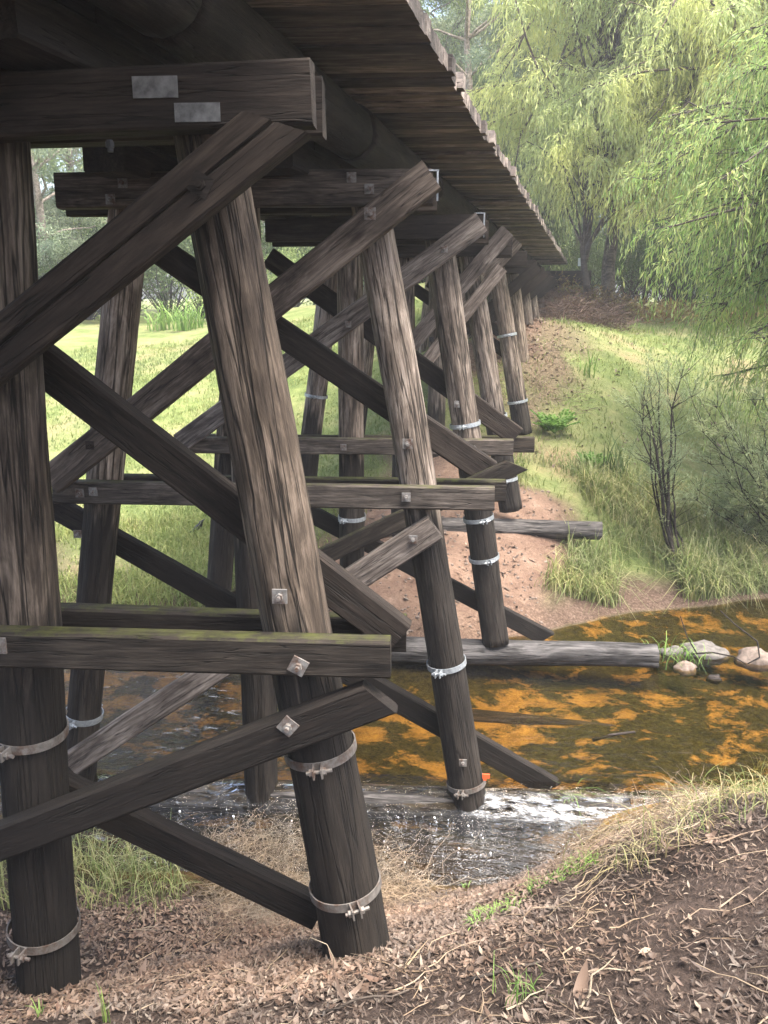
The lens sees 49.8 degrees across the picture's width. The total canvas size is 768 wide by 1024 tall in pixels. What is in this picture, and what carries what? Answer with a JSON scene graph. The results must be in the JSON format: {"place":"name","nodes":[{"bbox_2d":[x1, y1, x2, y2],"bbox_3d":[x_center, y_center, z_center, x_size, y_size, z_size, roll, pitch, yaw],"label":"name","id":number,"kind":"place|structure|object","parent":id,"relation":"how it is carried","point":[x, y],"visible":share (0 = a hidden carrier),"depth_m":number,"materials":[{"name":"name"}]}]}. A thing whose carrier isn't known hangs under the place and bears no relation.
{"place":"outdoors","nodes":[
{"label":"outdoors","id":0,"kind":"place"},
{"bbox_2d":[34,0,719,298],"label":"sky","id":1,"kind":"structure","parent":0,"point":[41,186],"materials":[{"name":"white"}]},
{"bbox_2d":[0,600,765,885],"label":"stream water","id":2,"kind":"structure","parent":0,"point":[418,791],"depth_m":7.82,"materials":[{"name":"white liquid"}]},
{"bbox_2d":[154,809,563,880],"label":"foam flecks","id":3,"kind":"object","parent":2,"relation":"on","point":[398,817],"visible":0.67,"depth_m":7.65,"materials":[{"name":"white liquid"}]},
{"bbox_2d":[396,881,430,892],"bbox_3d":[0.236,3.070,6.660,0.322,0.113,0.304,-12,18,-42],"label":"stone","id":4,"kind":"object","parent":2,"relation":"on","point":[414,887],"visible":0.12,"depth_m":6.69,"materials":[{"name":"grey stone"}]},
{"bbox_2d":[592,731,634,741],"bbox_3d":[2.489,2.432,8.974,0.469,0.111,0.039,-1,14,-3],"label":"stick","id":5,"kind":"object","parent":2,"relation":"in","point":[609,735],"visible":1,"depth_m":8.96,"materials":[{"name":"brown wood"}]},
{"bbox_2d":[659,645,683,660],"bbox_3d":[3.862,1.893,11.139,0.351,0.179,0.265,1,14,4],"label":"stone","id":6,"kind":"object","parent":2,"relation":"in","point":[674,647],"visible":0.73,"depth_m":11.07,"materials":[{"name":"grey stone"}]},
{"bbox_2d":[642,630,718,678],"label":"water grass tuft","id":7,"kind":"object","parent":2,"relation":"on","point":[687,652],"visible":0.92,"depth_m":10.85,"materials":[{"name":"green plant"}]},
{"bbox_2d":[673,660,696,676],"bbox_3d":[3.880,2.001,10.664,0.322,0.194,0.252,1,14,4],"label":"stone","id":8,"kind":"object","parent":2,"relation":"in","point":[686,668],"visible":1,"depth_m":10.60,"materials":[{"name":"beige stone"}]},
{"bbox_2d":[679,640,730,664],"bbox_3d":[4.330,1.890,11.147,0.764,0.238,0.551,1,14,4],"label":"stone","id":9,"kind":"object","parent":2,"relation":"in","point":[710,646],"visible":0.75,"depth_m":11.02,"materials":[{"name":"grey stone"}]},
{"bbox_2d":[706,674,722,684],"bbox_3d":[4.133,2.087,10.379,0.197,0.103,0.153,1,14,4],"label":"stone","id":10,"kind":"object","parent":2,"relation":"in","point":[716,679],"visible":1,"depth_m":10.33,"materials":[{"name":"grey stone"}]},
{"bbox_2d":[734,646,767,671],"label":"stone","id":11,"kind":"object","parent":2,"relation":"in","point":[746,655],"visible":0.98,"depth_m":10.82,"materials":[{"name":"beige stone"}]},
{"bbox_2d":[680,611,759,663],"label":"driftwood twigs","id":12,"kind":"object","parent":11,"relation":"on","point":[721,653],"visible":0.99,"depth_m":10.87,"materials":[{"name":"brown wood"}]},
{"bbox_2d":[0,283,767,1023],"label":"ground","id":13,"kind":"structure","parent":0,"point":[672,719],"depth_m":10.02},
{"bbox_2d":[30,997,44,1016],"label":"grass tuft","id":14,"kind":"object","parent":13,"relation":"on","point":[37,1011],"visible":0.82,"depth_m":4.39,"materials":[{"name":"green plant"}]},
{"bbox_2d":[36,224,72,277],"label":"bush","id":15,"kind":"object","parent":13,"relation":"on","point":[47,266],"visible":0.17,"depth_m":38.23,"materials":[{"name":"green plant"}]},
{"bbox_2d":[36,148,72,256],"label":"gum tree","id":16,"kind":"object","parent":13,"relation":"on","point":[57,218],"visible":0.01,"depth_m":54.43,"materials":[{"name":"grey plant"}]},
{"bbox_2d":[34,148,81,264],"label":"gum tree","id":17,"kind":"object","parent":13,"relation":"on","point":[49,206],"visible":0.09,"depth_m":41.24,"materials":[{"name":"green plant"}]},
{"bbox_2d":[31,148,106,278],"bbox_3d":[-17.014,-16.899,39.453,11.138,16.728,9.279,2,14,8],"label":"gum tree","id":18,"kind":"object","parent":13,"relation":"on","point":[40,221],"visible":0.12,"depth_m":38.62,"materials":[{"name":"grey plant"}]},
{"bbox_2d":[40,152,100,309],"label":"gum tree","id":19,"kind":"object","parent":13,"relation":"on","point":[53,192],"depth_m":66.76,"materials":[{"name":"grey plant"}]},
{"bbox_2d":[34,148,147,320],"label":"gum tree","id":20,"kind":"object","parent":13,"relation":"on","point":[69,166],"visible":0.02,"depth_m":42.10,"materials":[{"name":"green plant"}]},
{"bbox_2d":[35,188,166,319],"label":"bush","id":21,"kind":"object","parent":13,"relation":"on","point":[91,316],"visible":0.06,"depth_m":41.67,"materials":[{"name":"green plant"}]},
{"bbox_2d":[96,983,110,1022],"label":"grass tuft","id":22,"kind":"object","parent":13,"relation":"on","point":[104,1014],"visible":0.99,"depth_m":4.11,"materials":[{"name":"green plant"}]},
{"bbox_2d":[0,818,211,922],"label":"tall waterside grass","id":23,"kind":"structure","parent":13,"relation":"on","point":[111,863],"depth_m":6.55,"materials":[{"name":"green plant"}]},
{"bbox_2d":[38,218,180,314],"bbox_3d":[-13.029,-11.727,40.427,6.752,5.114,6.986,10,17,35],"label":"bush","id":24,"kind":"object","parent":13,"relation":"on","point":[162,296],"visible":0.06,"depth_m":39.72,"materials":[{"name":"green plant"}]},
{"bbox_2d":[91,217,189,315],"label":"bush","id":25,"kind":"object","parent":13,"relation":"on","point":[168,293],"depth_m":53.68,"materials":[{"name":"green plant"}]},
{"bbox_2d":[140,299,197,333],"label":"strap leaf plant","id":26,"kind":"object","parent":13,"relation":"on","point":[162,322],"visible":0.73,"depth_m":34.28,"materials":[{"name":"green plant"}]},
{"bbox_2d":[142,235,201,319],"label":"bush","id":27,"kind":"object","parent":13,"relation":"on","point":[170,278],"visible":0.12,"depth_m":39.11,"materials":[{"name":"green plant"}]},
{"bbox_2d":[143,286,206,337],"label":"strap leaf plant","id":28,"kind":"object","parent":13,"relation":"on","point":[182,326],"visible":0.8,"depth_m":32.70,"materials":[{"name":"green plant"}]},
{"bbox_2d":[190,519,204,532],"bbox_3d":[-3.418,0.286,15.129,0.326,0.343,0.106,1,14,4],"label":"bird","id":29,"kind":"object","parent":13,"relation":"on","point":[200,524],"visible":0.78,"depth_m":15.08},
{"bbox_2d":[54,505,366,606],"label":"long meadow grass","id":30,"kind":"structure","parent":13,"relation":"on","point":[155,594],"depth_m":13.93,"materials":[{"name":"green plant"}]},
{"bbox_2d":[142,220,297,317],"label":"bush","id":31,"kind":"object","parent":13,"relation":"on","point":[187,249],"visible":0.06,"depth_m":42.05,"materials":[{"name":"green plant"}]},
{"bbox_2d":[173,274,270,309],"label":"bush","id":32,"kind":"object","parent":13,"relation":"on","point":[194,298],"visible":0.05,"depth_m":34.70,"materials":[{"name":"green plant"}]},
{"bbox_2d":[190,221,312,281],"bbox_3d":[-5.658,-12.603,40.715,7.983,5.845,7.717,-10,17,-35],"label":"bush","id":33,"kind":"object","parent":13,"relation":"on","point":[287,249],"visible":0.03,"depth_m":39.26,"materials":[{"name":"green plant"}]},
{"bbox_2d":[197,220,315,312],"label":"gum tree","id":34,"kind":"object","parent":13,"relation":"on","point":[312,303],"depth_m":49.87,"materials":[{"name":"green plant"}]},
{"bbox_2d":[46,300,521,593],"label":"meadow grass","id":35,"kind":"structure","parent":13,"relation":"on","point":[156,372],"depth_m":21.45,"materials":[{"name":"green plant"}]},
{"bbox_2d":[264,247,305,307],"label":"bush","id":36,"kind":"object","parent":13,"relation":"on","point":[294,259],"visible":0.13,"depth_m":36.30,"materials":[{"name":"green plant"}]},
{"bbox_2d":[311,937,334,968],"bbox_3d":[-0.332,2.410,4.504,0.137,0.202,0.018,5,14,18],"label":"stick","id":37,"kind":"object","parent":13,"relation":"on","point":[329,950],"visible":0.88,"depth_m":4.49,"materials":[{"name":"beige wood"}]},
{"bbox_2d":[289,247,363,300],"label":"bush","id":38,"kind":"object","parent":13,"relation":"on","point":[307,252],"visible":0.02,"depth_m":40.82,"materials":[{"name":"green plant"}]},
{"bbox_2d":[0,0,659,997],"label":"timber bridge","id":39,"kind":"structure","parent":13,"relation":"on","point":[354,144],"depth_m":4.81,"materials":[{"name":"brown wood"}]},
{"bbox_2d":[179,796,501,938],"bbox_3d":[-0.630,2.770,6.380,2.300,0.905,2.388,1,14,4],"label":"dead brush","id":40,"kind":"object","parent":13,"relation":"on","point":[268,915],"visible":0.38,"depth_m":6.54,"materials":[{"name":"beige plant"}]},
{"bbox_2d":[320,989,409,1013],"bbox_3d":[-0.091,2.349,3.973,0.429,0.123,0.019,-1,14,-3],"label":"stick","id":41,"kind":"object","parent":13,"relation":"on","point":[351,1001],"visible":1,"depth_m":3.97,"materials":[{"name":"brown wood"}]},
{"bbox_2d":[0,788,767,1023],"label":"leaf litter","id":42,"kind":"object","parent":13,"relation":"on","point":[479,960],"visible":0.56,"depth_m":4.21,"materials":[{"name":"brown plant"}]},
{"bbox_2d":[4,797,767,1023],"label":"fallen twigs","id":43,"kind":"object","parent":13,"relation":"on","point":[592,974],"visible":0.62,"depth_m":4.31,"materials":[{"name":"brown wood"}]},
{"bbox_2d":[363,1,477,283],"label":"gum tree","id":44,"kind":"object","parent":13,"relation":"on","point":[452,24],"depth_m":41.97,"materials":[{"name":"green plant"}]},
{"bbox_2d":[421,1,481,65],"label":"gum tree","id":45,"kind":"object","parent":13,"relation":"on","point":[451,13],"depth_m":53.13,"materials":[{"name":"grey plant"}]},
{"bbox_2d":[417,0,507,283],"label":"gum tree","id":46,"kind":"object","parent":13,"relation":"on","point":[443,3],"visible":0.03,"depth_m":38.68,"materials":[{"name":"green plant"}]},
{"bbox_2d":[366,493,575,638],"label":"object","id":47,"kind":"object","parent":13,"relation":"on","point":[541,572],"visible":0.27,"depth_m":13.07,"materials":[{"name":"brown plant"}]},
{"bbox_2d":[364,456,586,638],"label":"pebbles","id":48,"kind":"object","parent":13,"relation":"on","point":[468,578],"visible":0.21,"depth_m":12.65,"materials":[{"name":"stone"}]},
{"bbox_2d":[445,0,520,50],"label":"gum tree","id":49,"kind":"object","parent":13,"relation":"on","point":[478,23],"visible":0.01,"depth_m":64.50,"materials":[{"name":"grey plant"}]},
{"bbox_2d":[419,0,566,212],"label":"gum tree","id":50,"kind":"object","parent":13,"relation":"on","point":[468,72],"visible":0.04,"depth_m":35.05,"materials":[{"name":"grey plant"}]},
{"bbox_2d":[470,959,546,981],"bbox_3d":[0.574,2.113,3.820,0.347,0.186,0.019,3,14,12],"label":"stick","id":51,"kind":"object","parent":13,"relation":"on","point":[489,974],"visible":0.87,"depth_m":3.83,"materials":[{"name":"brown wood"}]},
{"bbox_2d":[420,0,600,218],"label":"gum tree","id":52,"kind":"object","parent":13,"relation":"on","point":[461,45],"visible":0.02,"depth_m":39.50,"materials":[{"name":"green plant"}]},
{"bbox_2d":[429,1,602,269],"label":"gum tree","id":53,"kind":"object","parent":13,"relation":"on","point":[430,16],"depth_m":51.26,"materials":[{"name":"green plant"}]},
{"bbox_2d":[492,964,544,1009],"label":"grass tuft","id":54,"kind":"object","parent":13,"relation":"on","point":[517,990],"visible":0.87,"depth_m":3.52,"materials":[{"name":"green plant"}]},
{"bbox_2d":[434,706,614,726],"bbox_3d":[1.651,2.568,10.109,2.266,0.213,0.202,3,14,7],"label":"sunken log","id":55,"kind":"object","parent":13,"relation":"on","point":[487,716],"visible":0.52,"depth_m":10.05,"materials":[{"name":"brown wood"}]},
{"bbox_2d":[458,847,602,930],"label":"bank grass","id":56,"kind":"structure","parent":13,"relation":"on","point":[530,888],"depth_m":5.02,"materials":[{"name":"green plant"}]},
{"bbox_2d":[430,0,639,265],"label":"gum tree","id":57,"kind":"object","parent":13,"relation":"on","point":[439,25],"visible":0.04,"depth_m":38.76,"materials":[{"name":"grey plant"}]},
{"bbox_2d":[470,338,607,414],"bbox_3d":[3.210,-3.107,18.618,3.172,1.523,3.572,1,14,4],"label":"dead brush","id":58,"kind":"object","parent":13,"relation":"on","point":[559,358],"visible":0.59,"depth_m":18.34,"materials":[{"name":"brown plant"}]},
{"bbox_2d":[471,4,631,288],"bbox_3d":[7.716,-17.247,40.684,9.866,15.606,10.948,1,14,4],"label":"weeping tree","id":59,"kind":"object","parent":13,"relation":"on","point":[560,235],"visible":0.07,"depth_m":39.31,"materials":[{"name":"green plant"}]},
{"bbox_2d":[530,408,580,432],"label":"fern","id":60,"kind":"object","parent":13,"relation":"on","point":[549,420],"visible":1,"depth_m":16.41,"materials":[{"name":"green plant"}]},
{"bbox_2d":[578,258,580,286],"bbox_3d":[8.129,-9.662,34.220,0.300,1.594,0.099,1,14,4],"label":"marker sign","id":61,"kind":"object","parent":13,"relation":"on","point":[579,261],"visible":0.2,"depth_m":34.04,"materials":[{"name":"metal"}]},
{"bbox_2d":[553,780,612,822],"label":"water grass tuft","id":62,"kind":"object","parent":13,"relation":"on","point":[578,795],"visible":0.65,"depth_m":7.87,"materials":[{"name":"green plant"}]},
{"bbox_2d":[544,224,629,294],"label":"bush","id":63,"kind":"object","parent":13,"relation":"on","point":[576,255],"visible":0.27,"depth_m":39.13,"materials":[{"name":"green plant"}]},
{"bbox_2d":[578,346,603,377],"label":"strap leaf plant","id":64,"kind":"object","parent":13,"relation":"on","point":[588,369],"visible":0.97,"depth_m":18.96,"materials":[{"name":"green plant"}]},
{"bbox_2d":[574,451,612,468],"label":"fern","id":65,"kind":"object","parent":13,"relation":"on","point":[581,456],"visible":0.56,"depth_m":15.38,"materials":[{"name":"green plant"}]},
{"bbox_2d":[537,271,660,331],"bbox_3d":[6.608,-6.758,26.290,4.700,2.124,7.602,1,14,4],"label":"dead brush","id":66,"kind":"object","parent":13,"relation":"on","point":[578,308],"visible":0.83,"depth_m":25.18,"materials":[{"name":"brown plant"}]},
{"bbox_2d":[511,26,696,301],"bbox_3d":[7.359,-11.104,28.419,6.124,9.330,5.908,10,17,36],"label":"weeping tree","id":67,"kind":"object","parent":13,"relation":"on","point":[596,168],"visible":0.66,"depth_m":27.05,"materials":[{"name":"green plant"}]},
{"bbox_2d":[546,57,686,293],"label":"gum tree","id":68,"kind":"object","parent":13,"relation":"on","point":[596,278],"visible":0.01,"depth_m":56.79,"materials":[{"name":"grey plant"}]},
{"bbox_2d":[466,0,767,302],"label":"weeping tree","id":69,"kind":"object","parent":13,"relation":"on","point":[556,80],"visible":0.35,"depth_m":29.27,"materials":[{"name":"green plant"}]},
{"bbox_2d":[472,285,767,573],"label":"bank grass","id":70,"kind":"structure","parent":13,"relation":"on","point":[613,330],"depth_m":19.31,"materials":[{"name":"green plant"}]},
{"bbox_2d":[600,429,640,479],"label":"strap leaf plant","id":71,"kind":"object","parent":13,"relation":"on","point":[620,459],"visible":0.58,"depth_m":15.09,"materials":[{"name":"green plant"}]},
{"bbox_2d":[572,211,672,299],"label":"bush","id":72,"kind":"object","parent":13,"relation":"on","point":[603,232],"visible":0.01,"depth_m":47.79,"materials":[{"name":"green plant"}]},
{"bbox_2d":[495,317,752,487],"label":"leaf litter","id":73,"kind":"object","parent":13,"relation":"on","point":[538,319],"visible":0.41,"depth_m":19.52,"materials":[{"name":"brown plant"}]},
{"bbox_2d":[525,764,732,878],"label":"dry grass","id":74,"kind":"structure","parent":13,"relation":"on","point":[632,814],"depth_m":5.45,"materials":[{"name":"beige plant"}]},
{"bbox_2d":[567,223,690,303],"bbox_3d":[11.390,-11.378,37.825,5.145,3.896,5.322,10,17,35],"label":"bush","id":75,"kind":"object","parent":13,"relation":"on","point":[600,249],"visible":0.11,"depth_m":37.54,"materials":[{"name":"green plant"}]},
{"bbox_2d":[513,444,767,616],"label":"tall bank grass","id":76,"kind":"structure","parent":13,"relation":"on","point":[593,581],"depth_m":13.54,"materials":[{"name":"green plant"}]},
{"bbox_2d":[587,220,705,303],"bbox_3d":[10.876,-10.539,34.933,4.990,3.653,4.823,3,14,11],"label":"bush","id":77,"kind":"object","parent":13,"relation":"on","point":[639,251],"visible":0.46,"depth_m":34.73,"materials":[{"name":"green plant"}]},
{"bbox_2d":[550,0,767,318],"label":"weeping tree","id":78,"kind":"object","parent":13,"relation":"on","point":[725,17],"visible":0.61,"depth_m":24.70,"materials":[{"name":"green plant"}]},
{"bbox_2d":[551,270,766,326],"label":"rusty bracken","id":79,"kind":"object","parent":13,"relation":"on","point":[663,312],"visible":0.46,"depth_m":27.75,"materials":[{"name":"brown plant"}]},
{"bbox_2d":[608,339,715,568],"bbox_3d":[4.353,-0.800,13.085,1.739,3.877,1.510,11,17,38],"label":"bare shrub","id":80,"kind":"object","parent":13,"relation":"on","point":[668,522],"visible":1,"depth_m":12.96,"materials":[{"name":"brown plant"}]},
{"bbox_2d":[562,756,766,861],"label":"arching waterside grass","id":81,"kind":"structure","parent":13,"relation":"on","point":[660,801],"depth_m":7.21,"materials":[{"name":"plant"}]},
{"bbox_2d":[615,216,717,306],"bbox_3d":[12.634,-11.206,36.825,5.788,4.384,5.988,-5,15,-20],"label":"bush","id":82,"kind":"object","parent":13,"relation":"on","point":[668,291],"visible":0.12,"depth_m":36.80,"materials":[{"name":"green plant"}]},
{"bbox_2d":[572,73,760,301],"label":"weeping tree","id":83,"kind":"object","parent":13,"relation":"on","point":[633,229],"visible":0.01,"depth_m":42.21,"materials":[{"name":"green plant"}]},
{"bbox_2d":[634,230,698,302],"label":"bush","id":84,"kind":"object","parent":13,"relation":"on","point":[667,285],"visible":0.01,"depth_m":56.74,"materials":[{"name":"green plant"}]},
{"bbox_2d":[621,211,713,306],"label":"bush","id":85,"kind":"object","parent":13,"relation":"on","point":[677,287],"visible":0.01,"depth_m":47.31,"materials":[{"name":"green plant"}]},
{"bbox_2d":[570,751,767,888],"bbox_3d":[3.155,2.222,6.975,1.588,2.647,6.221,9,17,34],"label":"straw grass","id":86,"kind":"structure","parent":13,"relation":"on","point":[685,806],"depth_m":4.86,"materials":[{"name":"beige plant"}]},
{"bbox_2d":[624,229,728,303],"bbox_3d":[12.468,-9.943,33.965,4.502,3.409,4.657,10,17,35],"label":"bush","id":87,"kind":"object","parent":13,"relation":"on","point":[673,290],"visible":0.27,"depth_m":33.70,"materials":[{"name":"green plant"}]},
{"bbox_2d":[593,753,767,873],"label":"bank grass","id":88,"kind":"structure","parent":13,"relation":"on","point":[720,796],"depth_m":4.83,"materials":[{"name":"beige plant"}]},
{"bbox_2d":[602,0,767,474],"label":"weeping tree","id":89,"kind":"object","parent":13,"relation":"on","point":[736,129],"visible":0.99,"depth_m":14.73,"materials":[{"name":"green plant"}]},
{"bbox_2d":[641,220,734,300],"bbox_3d":[15.174,-11.788,38.489,6.653,4.871,6.431,3,14,11],"label":"bush","id":90,"kind":"object","parent":13,"relation":"on","point":[704,250],"visible":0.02,"depth_m":38.58,"materials":[{"name":"green plant"}]},
{"bbox_2d":[668,230,751,310],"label":"bush","id":91,"kind":"object","parent":13,"relation":"on","point":[691,282],"visible":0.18,"depth_m":33.75,"materials":[{"name":"green plant"}]},
{"bbox_2d":[671,366,767,549],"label":"feathery shrub","id":92,"kind":"object","parent":13,"relation":"on","point":[761,477],"visible":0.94,"depth_m":13.37,"materials":[{"name":"green plant"}]},
{"bbox_2d":[687,229,766,297],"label":"bush","id":93,"kind":"object","parent":13,"relation":"on","point":[716,277],"visible":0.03,"depth_m":36.56,"materials":[{"name":"green plant"}]}
]}

